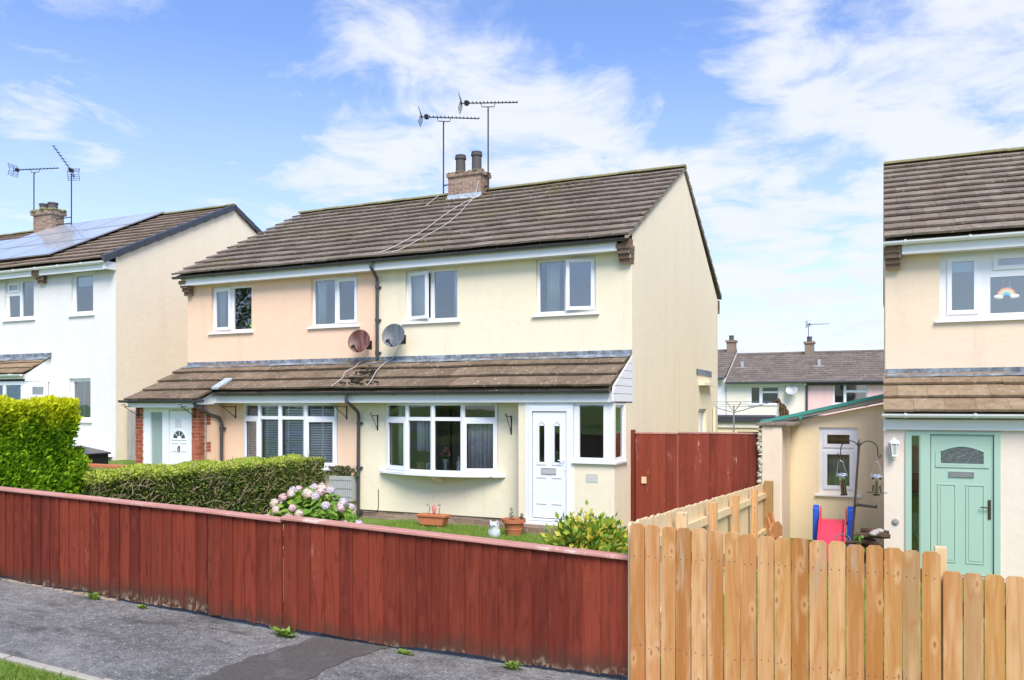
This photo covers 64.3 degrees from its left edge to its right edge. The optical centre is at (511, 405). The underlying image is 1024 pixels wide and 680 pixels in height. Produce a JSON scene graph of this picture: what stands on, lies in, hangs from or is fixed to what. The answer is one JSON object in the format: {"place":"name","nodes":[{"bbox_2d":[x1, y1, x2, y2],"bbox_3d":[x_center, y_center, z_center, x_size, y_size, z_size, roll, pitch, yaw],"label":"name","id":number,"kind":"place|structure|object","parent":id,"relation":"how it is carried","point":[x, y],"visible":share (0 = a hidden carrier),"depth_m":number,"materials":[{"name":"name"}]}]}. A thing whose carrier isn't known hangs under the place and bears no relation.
{"place":"outdoors","nodes":[
{"label":"outdoors","id":0,"kind":"place"},
{"bbox_2d":[0,658,101,679],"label":"verge grass","id":1,"kind":"structure","parent":0,"point":[10,671],"depth_m":5.45,"materials":[{"name":"plant"}]},
{"bbox_2d":[0,579,645,679],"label":"pavement","id":2,"kind":"structure","parent":0,"point":[123,639],"depth_m":6.21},
{"bbox_2d":[0,575,121,600],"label":"fence edging","id":3,"kind":"object","parent":2,"relation":"on","point":[75,591],"visible":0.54,"depth_m":7.73,"materials":[{"name":"concrete"}]},
{"bbox_2d":[0,486,210,612],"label":"board fence","id":4,"kind":"object","parent":2,"relation":"on","point":[149,553],"visible":0.97,"depth_m":7.46,"materials":[{"name":"wood"}]},
{"bbox_2d":[204,509,283,628],"bbox_3d":[-2.235,1.356,6.829,0.817,0.938,0.098,0,0,24],"label":"board fence","id":5,"kind":"object","parent":2,"relation":"on","point":[245,566],"visible":0.9,"depth_m":6.81,"materials":[{"name":"wood"}]},
{"bbox_2d":[270,626,294,637],"bbox_3d":[-1.835,1.821,6.540,0.282,0.080,0.137,0,0,38],"label":"weed","id":6,"kind":"object","parent":2,"relation":"on","point":[283,632],"visible":1,"depth_m":6.53,"materials":[{"name":"green plant"}]},
{"bbox_2d":[196,633,391,679],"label":"pavement patch","id":7,"kind":"object","parent":2,"relation":"on","point":[311,657],"visible":0.99,"depth_m":5.97,"materials":[{"name":"asphalt"}]},
{"bbox_2d":[280,515,627,676],"bbox_3d":[-0.507,1.409,6.216,2.859,1.028,0.093,0,0,18],"label":"board fence","id":8,"kind":"object","parent":2,"relation":"on","point":[553,606],"visible":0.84,"depth_m":6.16,"materials":[{"name":"wood"}]},
{"bbox_2d":[503,660,523,670],"bbox_3d":[0.010,1.897,5.950,0.195,0.073,0.083,0,0,24],"label":"weed","id":9,"kind":"object","parent":2,"relation":"on","point":[512,665],"visible":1,"depth_m":5.94,"materials":[{"name":"green plant"}]},
{"bbox_2d":[0,0,1023,352],"label":"sky","id":10,"kind":"structure","parent":0,"point":[784,118],"materials":[{"name":"blue"}]},
{"bbox_2d":[108,460,1005,679],"bbox_3d":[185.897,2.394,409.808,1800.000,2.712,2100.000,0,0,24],"label":"ground","id":11,"kind":"structure","parent":0,"point":[915,543],"depth_m":9.60,"materials":[{"name":"green plant"}]},
{"bbox_2d":[0,394,91,494],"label":"hedge","id":12,"kind":"object","parent":11,"relation":"on","point":[39,450],"visible":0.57,"depth_m":9.62,"materials":[{"name":"green plant"}]},
{"bbox_2d":[0,653,111,679],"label":"kerb","id":13,"kind":"structure","parent":11,"relation":"on","point":[53,669],"depth_m":5.56,"materials":[{"name":"concrete"}]},
{"bbox_2d":[75,445,110,463],"bbox_3d":[-10.482,1.375,19.859,1.100,0.750,0.770,0,0,24],"label":"storage box","id":14,"kind":"object","parent":11,"relation":"on","point":[97,456],"visible":0.23,"depth_m":19.77,"materials":[{"name":"black plastic"}]},
{"bbox_2d":[88,463,127,468],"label":"garden wall","id":15,"kind":"structure","parent":11,"relation":"on","point":[97,466],"depth_m":18.75,"materials":[{"name":"brick"}]},
{"bbox_2d":[127,410,135,460],"bbox_3d":[-8.829,1.080,21.069,3.011,1.939,0.080,0,0,24],"label":"timber fence","id":16,"kind":"object","parent":11,"relation":"on","point":[131,436],"visible":0.06,"depth_m":21.59,"materials":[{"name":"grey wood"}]},
{"bbox_2d":[0,202,263,459],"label":"house","id":17,"kind":"structure","parent":11,"relation":"on","point":[127,336],"depth_m":22.39,"materials":[{"name":"paint"}]},
{"bbox_2d":[0,381,23,398],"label":"porch window","id":18,"kind":"structure","parent":17,"relation":"in","point":[5,383],"depth_m":22.03,"materials":[{"name":"white plastic"}]},
{"bbox_2d":[1,278,34,321],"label":"window","id":19,"kind":"structure","parent":17,"relation":"in","point":[20,282],"depth_m":23.09,"materials":[{"name":"white plastic"}]},
{"bbox_2d":[18,282,27,316],"bbox_3d":[-13.905,-3.000,23.209,0.402,1.100,0.067,0,0,24],"label":"curtain","id":20,"kind":"object","parent":17,"relation":"hanging from","point":[25,298],"visible":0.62,"depth_m":23.15,"materials":[{"name":"white fabric"}]},
{"bbox_2d":[0,243,49,259],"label":"solar panel","id":21,"kind":"object","parent":17,"relation":"on","point":[8,253],"visible":0.7,"depth_m":24.46,"materials":[{"name":"blue glass"}]},
{"bbox_2d":[0,234,51,248],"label":"solar panel","id":22,"kind":"object","parent":17,"relation":"on","point":[16,242],"visible":0.63,"depth_m":26.41,"materials":[{"name":"blue glass"}]},
{"bbox_2d":[8,163,59,230],"bbox_3d":[-16.824,-7.254,28.768,1.885,2.607,0.440,0,0,12],"label":"tv aerial","id":23,"kind":"object","parent":17,"relation":"attached to","point":[17,169],"visible":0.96,"depth_m":28.73,"materials":[{"name":"black metal"}]},
{"bbox_2d":[26,381,47,398],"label":"porch window","id":24,"kind":"structure","parent":17,"relation":"in","point":[29,384],"depth_m":22.07,"materials":[{"name":"white plastic"}]},
{"bbox_2d":[8,238,89,258],"bbox_3d":[-13.396,-4.550,23.664,1.750,0.704,1.338,0,0,24],"label":"solar panel","id":25,"kind":"object","parent":17,"relation":"attached to","point":[51,248],"visible":0.92,"depth_m":23.57,"materials":[{"name":"blue glass"}]},
{"bbox_2d":[17,229,88,246],"bbox_3d":[-14.400,-5.243,25.613,1.750,0.704,1.338,0,0,24],"label":"solar panel","id":26,"kind":"object","parent":17,"relation":"on","point":[52,238],"visible":0.71,"depth_m":25.62,"materials":[{"name":"blue glass"}]},
{"bbox_2d":[21,221,88,237],"bbox_3d":[-15.405,-5.937,27.562,1.750,0.704,1.338,0,0,24],"label":"solar panel","id":27,"kind":"object","parent":17,"relation":"on","point":[54,230],"visible":0.67,"depth_m":27.53,"materials":[{"name":"blue glass"}]},
{"bbox_2d":[53,145,79,224],"bbox_3d":[-15.424,-7.275,27.600,0.923,2.650,1.184,0,0,9],"label":"tv aerial","id":28,"kind":"object","parent":17,"relation":"attached to","point":[72,171],"visible":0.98,"depth_m":27.91,"materials":[{"name":"black metal"}]},
{"bbox_2d":[68,272,94,316],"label":"window","id":29,"kind":"structure","parent":17,"relation":"in","point":[89,313],"depth_m":22.15,"materials":[{"name":"white plastic"}]},
{"bbox_2d":[72,378,91,422],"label":"window","id":30,"kind":"structure","parent":17,"relation":"in","point":[85,419],"depth_m":22.06,"materials":[{"name":"white plastic"}]},
{"bbox_2d":[76,381,90,416],"bbox_3d":[-11.575,-0.170,22.111,0.750,1.040,0.030,0,0,24],"label":"venetian blind","id":31,"kind":"object","parent":17,"relation":"attached to","point":[84,400],"visible":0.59,"depth_m":22.10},
{"bbox_2d":[78,276,91,286],"bbox_3d":[-11.494,-3.390,22.083,0.780,0.320,0.005,0,0,24],"label":"roller blind","id":32,"kind":"object","parent":17,"relation":"attached to","point":[85,281],"visible":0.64,"depth_m":22.11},
{"bbox_2d":[52,224,128,242],"bbox_3d":[-12.834,-5.243,24.903,1.750,0.704,1.338,0,0,24],"label":"solar panel","id":33,"kind":"object","parent":17,"relation":"attached to","point":[95,233],"visible":0.96,"depth_m":24.86,"materials":[{"name":"blue glass"}]},
{"bbox_2d":[57,216,125,232],"bbox_3d":[-13.838,-5.937,26.852,1.750,0.704,1.338,0,0,24],"label":"solar panel","id":34,"kind":"object","parent":17,"relation":"on","point":[90,224],"visible":0.68,"depth_m":26.86,"materials":[{"name":"blue glass"}]},
{"bbox_2d":[92,211,164,228],"bbox_3d":[-12.272,-5.937,26.141,1.750,0.704,1.338,0,0,24],"label":"solar panel","id":35,"kind":"object","parent":17,"relation":"attached to","point":[133,219],"visible":0.97,"depth_m":26.11,"materials":[{"name":"blue glass"}]},
{"bbox_2d":[76,449,327,514],"bbox_3d":[-4.477,1.408,12.212,0.837,1.444,4.769,0,0,24],"label":"hedge","id":36,"kind":"object","parent":11,"relation":"on","point":[254,485],"visible":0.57,"depth_m":11.89,"materials":[{"name":"green plant"}]},
{"bbox_2d":[118,193,456,513],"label":"house","id":37,"kind":"structure","parent":11,"relation":"on","point":[285,349],"depth_m":18.38,"materials":[{"name":"paint"}]},
{"bbox_2d":[143,408,191,464],"bbox_3d":[-7.606,1.060,18.055,1.470,2.020,0.100,0,0,24],"label":"door","id":38,"kind":"structure","parent":37,"relation":"in","point":[167,436],"depth_m":18.03,"materials":[{"name":"white plastic"}]},
{"bbox_2d":[220,292,225,326],"bbox_3d":[-6.914,-2.270,19.479,0.153,1.040,0.066,0,0,24],"label":"curtain","id":39,"kind":"object","parent":37,"relation":"hanging from","point":[222,309],"visible":0.68,"depth_m":19.46,"materials":[{"name":"white fabric"}]},
{"bbox_2d":[207,285,253,334],"bbox_3d":[-6.570,-2.245,19.152,1.370,1.130,0.185,0,0,24],"label":"window","id":40,"kind":"structure","parent":37,"relation":"in","point":[231,290],"depth_m":19.19,"materials":[{"name":"white plastic"}]},
{"bbox_2d":[249,405,263,457],"bbox_3d":[-5.585,0.610,17.824,0.542,1.280,0.075,0,0,45],"label":"venetian blind","id":41,"kind":"object","parent":37,"relation":"attached to","point":[253,431],"visible":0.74,"depth_m":17.89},
{"bbox_2d":[264,405,277,457],"bbox_3d":[-5.105,0.610,17.449,0.504,1.280,0.075,0,0,31],"label":"venetian blind","id":42,"kind":"object","parent":37,"relation":"attached to","point":[271,439],"visible":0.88,"depth_m":17.46,"materials":[{"name":"plastic"}]},
{"bbox_2d":[244,403,336,470],"bbox_3d":[-4.825,0.652,17.347,2.800,1.405,0.530,0,0,24],"label":"bow window","id":43,"kind":"structure","parent":37,"relation":"in","point":[259,419],"depth_m":17.17,"materials":[{"name":"white plastic"}]},
{"bbox_2d":[285,405,303,457],"bbox_3d":[-4.564,0.610,17.203,0.504,1.280,0.075,0,0,18],"label":"venetian blind","id":44,"kind":"object","parent":37,"relation":"attached to","point":[288,432],"visible":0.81,"depth_m":17.19,"materials":[{"name":"plastic"}]},
{"bbox_2d":[310,405,333,462],"bbox_3d":[-3.966,0.610,17.089,0.542,1.280,0.075,0,0,4],"label":"venetian blind","id":45,"kind":"object","parent":37,"relation":"attached to","point":[322,444],"visible":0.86,"depth_m":17.07,"materials":[{"name":"plastic"}]},
{"bbox_2d":[318,281,326,323],"bbox_3d":[-4.253,-2.270,18.271,0.241,1.040,0.066,0,0,24],"label":"curtain","id":46,"kind":"object","parent":37,"relation":"hanging from","point":[322,302],"visible":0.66,"depth_m":18.27,"materials":[{"name":"white fabric"}]},
{"bbox_2d":[307,275,359,328],"bbox_3d":[-3.893,-2.265,17.938,1.390,1.130,0.185,0,0,24],"label":"window","id":47,"kind":"structure","parent":37,"relation":"in","point":[354,323],"depth_m":17.92,"materials":[{"name":"white plastic"}]},
{"bbox_2d":[325,465,358,501],"bbox_3d":[-3.498,1.587,16.752,0.826,0.727,0.219,0,0,24],"label":"wall planter","id":48,"kind":"object","parent":37,"relation":"attached to","point":[342,482],"visible":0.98,"depth_m":16.65,"materials":[{"name":"white wood"}]},
{"bbox_2d":[348,329,371,351],"bbox_3d":[-3.200,-1.359,17.204,0.687,0.497,0.400,0,0,-45],"label":"satellite dish","id":49,"kind":"object","parent":37,"relation":"attached to","point":[359,341],"visible":1,"depth_m":17.23,"materials":[{"name":"brown metal"}]},
{"bbox_2d":[418,106,478,196],"bbox_3d":[-1.673,-6.704,21.741,1.610,2.408,0.440,0,0,1],"label":"tv aerial","id":50,"kind":"object","parent":37,"relation":"attached to","point":[426,116],"visible":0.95,"depth_m":21.71,"materials":[{"name":"black metal"}]},
{"bbox_2d":[265,483,362,555],"bbox_3d":[-2.740,1.789,11.095,1.675,1.482,1.203,0,0,24],"label":"hydrangea","id":51,"kind":"object","parent":11,"relation":"on","point":[293,502],"visible":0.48,"depth_m":10.90,"materials":[{"name":"pink plant"}]},
{"bbox_2d":[416,503,450,527],"bbox_3d":[-1.487,2.100,15.411,0.620,0.501,0.260,0,0,24],"label":"plant trough","id":52,"kind":"object","parent":11,"relation":"on","point":[435,519],"visible":0.98,"depth_m":15.34,"materials":[{"name":"ceramic"}]},
{"bbox_2d":[363,518,556,543],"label":"lawn grass","id":53,"kind":"structure","parent":11,"relation":"on","point":[470,531],"depth_m":14.71,"materials":[{"name":"plant"}]},
{"bbox_2d":[488,520,499,538],"bbox_3d":[-0.307,2.167,14.139,0.213,0.366,0.198,0,0,24],"label":"owl ornament","id":54,"kind":"object","parent":11,"relation":"on","point":[494,529],"visible":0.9,"depth_m":14.07,"materials":[{"name":"white ceramic"}]},
{"bbox_2d":[502,508,525,536],"bbox_3d":[0.034,2.053,14.479,0.430,0.514,0.430,0,0,24],"label":"flower pot","id":55,"kind":"object","parent":11,"relation":"on","point":[513,525],"visible":0.94,"depth_m":14.35,"materials":[{"name":"ceramic"}]},
{"bbox_2d":[340,151,721,535],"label":"house","id":56,"kind":"structure","parent":11,"relation":"on","point":[628,332],"depth_m":16.23,"materials":[{"name":"paint"}]},
{"bbox_2d":[342,365,377,385],"bbox_3d":[-3.115,-0.613,16.638,0.752,0.458,0.932,0,0,6],"label":"moss","id":57,"kind":"object","parent":56,"relation":"on","point":[364,373],"visible":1,"depth_m":16.58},
{"bbox_2d":[382,324,405,346],"bbox_3d":[-2.426,-1.449,16.853,0.687,0.497,0.400,0,0,-45],"label":"satellite dish","id":58,"kind":"object","parent":56,"relation":"attached to","point":[393,335],"visible":1,"depth_m":16.88,"materials":[{"name":"grey metal"}]},
{"bbox_2d":[398,405,410,468],"bbox_3d":[-2.149,0.625,16.263,0.360,1.250,0.069,0,0,45],"label":"curtain","id":59,"kind":"object","parent":56,"relation":"hanging from","point":[401,410],"visible":0.38,"depth_m":16.30,"materials":[{"name":"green fabric"}]},
{"bbox_2d":[413,275,424,315],"bbox_3d":[-1.952,-2.280,17.228,0.270,1.020,0.067,0,0,24],"label":"curtain","id":60,"kind":"object","parent":56,"relation":"hanging from","point":[418,295],"visible":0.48,"depth_m":17.23,"materials":[{"name":"white fabric"}]},
{"bbox_2d":[416,455,427,469],"bbox_3d":[-1.771,1.144,16.067,0.240,0.328,0.240,0,0,24],"label":"wicker basket","id":61,"kind":"object","parent":56,"relation":"on","point":[421,464],"visible":0.81,"depth_m":15.98,"materials":[{"name":"wicker"}]},
{"bbox_2d":[417,421,430,451],"bbox_3d":[-1.737,0.595,16.041,0.400,0.610,0.141,0,0,33],"label":"draped cloth","id":62,"kind":"object","parent":56,"relation":"hanging from","point":[423,435],"visible":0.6,"depth_m":16.04,"materials":[{"name":"fabric"}]},
{"bbox_2d":[401,267,460,324],"bbox_3d":[-1.665,-2.265,16.916,1.390,1.130,0.205,0,0,24],"label":"window","id":63,"kind":"structure","parent":56,"relation":"in","point":[416,319],"depth_m":16.96,"materials":[{"name":"white plastic"}]},
{"bbox_2d":[380,403,505,477],"bbox_3d":[-1.455,0.652,15.819,2.800,1.405,0.530,0,0,24],"label":"bow window","id":64,"kind":"structure","parent":56,"relation":"in","point":[405,469],"depth_m":15.63,"materials":[{"name":"white plastic"}]},
{"bbox_2d":[440,447,450,469],"bbox_3d":[-1.292,1.052,15.808,0.224,0.513,0.194,0,0,-2],"label":"flower vase","id":65,"kind":"object","parent":56,"relation":"on","point":[445,455],"visible":0.98,"depth_m":15.77,"materials":[{"name":"blue ceramic"}]},
{"bbox_2d":[468,424,492,468],"bbox_3d":[-0.584,0.750,15.605,0.520,1.000,0.065,0,0,4],"label":"curtain","id":66,"kind":"object","parent":56,"relation":"hanging from","point":[480,445],"visible":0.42,"depth_m":15.61,"materials":[{"name":"grey fabric"}]},
{"bbox_2d":[458,92,517,191],"bbox_3d":[-0.610,-6.653,20.891,1.509,2.607,0.440,0,0,2],"label":"tv aerial","id":67,"kind":"object","parent":56,"relation":"attached to","point":[466,103],"visible":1,"depth_m":20.91,"materials":[{"name":"black metal"}]},
{"bbox_2d":[525,403,573,525],"bbox_3d":[0.660,1.042,14.623,1.020,2.185,0.120,0,0,24],"label":"door","id":68,"kind":"structure","parent":56,"relation":"in","point":[549,484],"depth_m":14.62,"materials":[{"name":"white plastic"}]},
{"bbox_2d":[547,262,559,311],"bbox_3d":[0.819,-2.290,15.970,0.262,1.040,0.067,0,0,24],"label":"curtain","id":69,"kind":"object","parent":56,"relation":"hanging from","point":[553,286],"visible":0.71,"depth_m":15.97,"materials":[{"name":"white fabric"}]},
{"bbox_2d":[514,179,598,197],"bbox_3d":[1.151,-5.256,19.624,2.037,0.577,1.113,0,0,24],"label":"moss","id":70,"kind":"object","parent":56,"relation":"on","point":[553,186],"visible":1,"depth_m":19.59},
{"bbox_2d":[532,255,599,316],"bbox_3d":[1.041,-2.285,15.694,1.370,1.130,0.196,0,0,24],"label":"window","id":71,"kind":"structure","parent":56,"relation":"in","point":[568,309],"depth_m":15.58,"materials":[{"name":"white plastic"}]},
{"bbox_2d":[586,474,597,482],"bbox_3d":[1.400,1.275,14.295,0.220,0.150,0.006,0,0,24],"label":"number plate","id":72,"kind":"object","parent":56,"relation":"attached to","point":[593,478],"visible":1,"depth_m":14.29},
{"bbox_2d":[574,403,609,461],"bbox_3d":[1.446,0.465,14.324,0.735,1.030,0.060,0,0,24],"label":"porch window","id":73,"kind":"structure","parent":56,"relation":"in","point":[606,406],"depth_m":14.27,"materials":[{"name":"white plastic"}]},
{"bbox_2d":[616,403,624,460],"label":"porch window","id":74,"kind":"structure","parent":56,"relation":"in","point":[622,457],"depth_m":14.70,"materials":[{"name":"white plastic"}]},
{"bbox_2d":[699,409,703,431],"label":"window","id":75,"kind":"structure","parent":56,"relation":"in","point":[701,411],"depth_m":21.44,"materials":[{"name":"white plastic"}]},
{"bbox_2d":[541,499,627,553],"bbox_3d":[1.037,1.824,10.540,1.676,1.197,1.439,0,0,24],"label":"shrub","id":76,"kind":"object","parent":11,"relation":"on","point":[592,534],"visible":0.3,"depth_m":10.38,"materials":[{"name":"green plant"}]},
{"bbox_2d":[631,430,635,521],"bbox_3d":[2.225,1.500,15.083,0.100,2.100,0.110,0,0,24],"label":"fence post","id":77,"kind":"object","parent":11,"relation":"on","point":[633,475],"visible":0.56,"depth_m":15.03,"materials":[{"name":"wood"}]},
{"bbox_2d":[635,432,677,519],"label":"garden gate","id":78,"kind":"structure","parent":77,"relation":"attached to","point":[656,472],"depth_m":14.88,"materials":[{"name":"brown wood"}]},
{"bbox_2d":[628,481,772,679],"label":"picket fence","id":79,"kind":"object","parent":11,"relation":"on","point":[745,511],"visible":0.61,"depth_m":9.55,"materials":[{"name":"brown wood"}]},
{"bbox_2d":[678,432,758,507],"bbox_3d":[3.647,1.490,14.466,1.410,2.030,0.070,0,0,24],"label":"board fence","id":80,"kind":"object","parent":11,"relation":"on","point":[711,465],"visible":0.57,"depth_m":14.46,"materials":[{"name":"wood"}]},
{"bbox_2d":[718,335,737,414],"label":"house","id":81,"kind":"structure","parent":11,"relation":"on","point":[727,357],"depth_m":47.51,"materials":[{"name":"paint"}]},
{"bbox_2d":[714,401,770,431],"bbox_3d":[6.169,1.269,22.677,1.502,2.761,1.502,0,0,-41],"label":"rotary airer","id":82,"kind":"object","parent":11,"relation":"on","point":[734,409],"visible":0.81,"depth_m":22.66,"materials":[{"name":"metal"}]},
{"bbox_2d":[725,336,815,414],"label":"house","id":83,"kind":"structure","parent":11,"relation":"on","point":[759,378],"depth_m":45.69,"materials":[{"name":"white concrete"}]},
{"bbox_2d":[750,386,778,404],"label":"window","id":84,"kind":"structure","parent":83,"relation":"in","point":[761,391],"depth_m":45.20,"materials":[{"name":"white plastic"}]},
{"bbox_2d":[718,415,823,432],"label":"garage","id":85,"kind":"structure","parent":11,"relation":"on","point":[745,423],"depth_m":30.18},
{"bbox_2d":[756,421,801,539],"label":"wall pier","id":86,"kind":"structure","parent":11,"relation":"on","point":[773,446],"depth_m":14.00,"materials":[{"name":"paint"}]},
{"bbox_2d":[630,523,946,679],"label":"picket fence","id":87,"kind":"object","parent":11,"relation":"on","point":[846,570],"visible":1,"depth_m":5.24,"materials":[{"name":"brown wood"}]},
{"bbox_2d":[760,394,883,546],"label":"outbuilding","id":88,"kind":"structure","parent":11,"relation":"on","point":[814,441],"depth_m":14.90,"materials":[{"name":"paint"}]},
{"bbox_2d":[775,398,788,416],"bbox_3d":[5.258,0.036,15.829,0.280,0.378,0.209,0,0,62],"label":"cat","id":89,"kind":"object","parent":88,"relation":"on","point":[782,409],"visible":0.84,"depth_m":15.80},
{"bbox_2d":[827,454,849,485],"bbox_3d":[6.055,1.200,15.099,0.553,0.800,0.068,0,0,24],"label":"curtain","id":90,"kind":"object","parent":88,"relation":"hanging from","point":[833,460],"visible":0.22,"depth_m":15.11,"materials":[{"name":"green fabric"}]},
{"bbox_2d":[815,427,861,497],"bbox_3d":[5.961,1.030,14.895,0.790,1.260,0.165,0,0,24],"label":"window","id":91,"kind":"structure","parent":88,"relation":"in","point":[850,449],"depth_m":14.91,"materials":[{"name":"white plastic"}]},
{"bbox_2d":[813,505,853,560],"bbox_3d":[5.118,2.105,13.062,0.620,0.890,1.220,0,0,24],"label":"toy slide","id":92,"kind":"object","parent":11,"relation":"on","point":[827,531],"visible":0.59,"depth_m":13.29,"materials":[{"name":"red plastic"}]},
{"bbox_2d":[806,349,883,414],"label":"house","id":93,"kind":"structure","parent":11,"relation":"on","point":[837,377],"depth_m":44.17,"materials":[{"name":"concrete"}]},
{"bbox_2d":[832,385,866,404],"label":"window","id":94,"kind":"structure","parent":93,"relation":"in","point":[845,390],"depth_m":43.41,"materials":[{"name":"white plastic"}]},
{"bbox_2d":[837,439,881,540],"bbox_3d":[5.093,1.496,11.965,0.604,2.011,0.200,0,0,24],"label":"bird feeder pole","id":95,"kind":"object","parent":11,"relation":"on","point":[859,443],"visible":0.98,"depth_m":11.97,"materials":[{"name":"metal"}]},
{"bbox_2d":[836,460,847,495],"bbox_3d":[4.881,1.070,12.061,0.175,0.526,0.176,0,0,24],"label":"bird feeder","id":96,"kind":"object","parent":95,"relation":"hanging from","point":[843,489],"visible":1,"depth_m":12.03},
{"bbox_2d":[866,463,882,495],"bbox_3d":[5.307,1.058,11.868,0.233,0.503,0.174,0,0,-11],"label":"bird feeder","id":97,"kind":"object","parent":95,"relation":"hanging from","point":[876,489],"visible":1,"depth_m":11.84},
{"bbox_2d":[846,528,890,565],"bbox_3d":[5.248,2.081,11.937,0.681,0.621,0.483,0,0,24],"label":"log pile","id":98,"kind":"object","parent":11,"relation":"on","point":[869,534],"visible":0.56,"depth_m":11.90,"materials":[{"name":"brown wood"}]},
{"bbox_2d":[882,147,1023,582],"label":"house","id":99,"kind":"structure","parent":11,"relation":"on","point":[953,399],"depth_m":12.70,"materials":[{"name":"paint"}]},
{"bbox_2d":[888,438,899,459],"bbox_3d":[5.735,0.652,12.242,0.170,0.335,0.163,0,0,24],"label":"wall lantern","id":100,"kind":"object","parent":99,"relation":"attached to","point":[894,445],"depth_m":12.20,"materials":[{"name":"white plastic"}]},
{"bbox_2d":[912,513,918,534],"bbox_3d":[6.147,1.800,12.392,0.241,0.340,0.062,0,0,24],"label":"window pane","id":101,"kind":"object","parent":99,"relation":"hanging from","point":[915,523],"visible":0.43,"depth_m":12.39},
{"bbox_2d":[912,473,918,492],"bbox_3d":[6.148,1.180,12.389,0.242,0.300,0.056,0,0,24],"label":"window pane","id":102,"kind":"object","parent":99,"relation":"hanging from","point":[915,482],"visible":0.39,"depth_m":12.41,"materials":[{"name":"glass"}]},
{"bbox_2d":[912,494,918,512],"bbox_3d":[6.147,1.490,12.389,0.240,0.280,0.070,0,0,24],"label":"window pane","id":103,"kind":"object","parent":99,"relation":"hanging from","point":[915,503],"visible":0.39,"depth_m":12.40,"materials":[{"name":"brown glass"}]},
{"bbox_2d":[905,431,1000,578],"bbox_3d":[6.474,1.452,12.002,1.235,2.135,0.112,0,0,24],"label":"door","id":104,"kind":"structure","parent":99,"relation":"in","point":[961,465],"depth_m":11.97,"materials":[{"name":"green paint"}]},
{"bbox_2d":[952,261,973,272],"bbox_3d":[7.178,-2.250,13.015,0.520,0.240,0.005,0,0,24],"label":"roller blind","id":105,"kind":"object","parent":99,"relation":"attached to","point":[963,266],"visible":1,"depth_m":13.00,"materials":[{"name":"fabric"}]},
{"bbox_2d":[935,248,1023,322],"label":"window","id":106,"kind":"structure","parent":99,"relation":"in","point":[986,267],"depth_m":12.85,"materials":[{"name":"white plastic"}]},
{"bbox_2d":[994,279,1018,298],"bbox_3d":[7.720,-1.815,12.733,0.350,0.310,0.038,0,0,24],"label":"rainbow ornament","id":107,"kind":"object","parent":99,"relation":"hanging from","point":[1009,292],"visible":1,"depth_m":12.73,"materials":[{"name":"paper"}]},
{"bbox_2d":[943,571,1023,679],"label":"picket fence","id":108,"kind":"object","parent":11,"relation":"on","point":[994,611],"visible":1,"depth_m":4.78,"materials":[{"name":"brown wood"}]},
{"bbox_2d":[764,512,781,557],"bbox_3d":[4.100,2.105,12.717,0.274,0.807,0.620,0,0,24],"label":"garden chair","id":109,"kind":"object","parent":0,"point":[774,529],"visible":0.62,"depth_m":12.62,"materials":[{"name":"orange wood"}]},
{"bbox_2d":[691,572,1005,679],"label":"side garden grass","id":110,"kind":"structure","parent":0,"point":[865,626],"depth_m":8.10,"materials":[{"name":"plant"}]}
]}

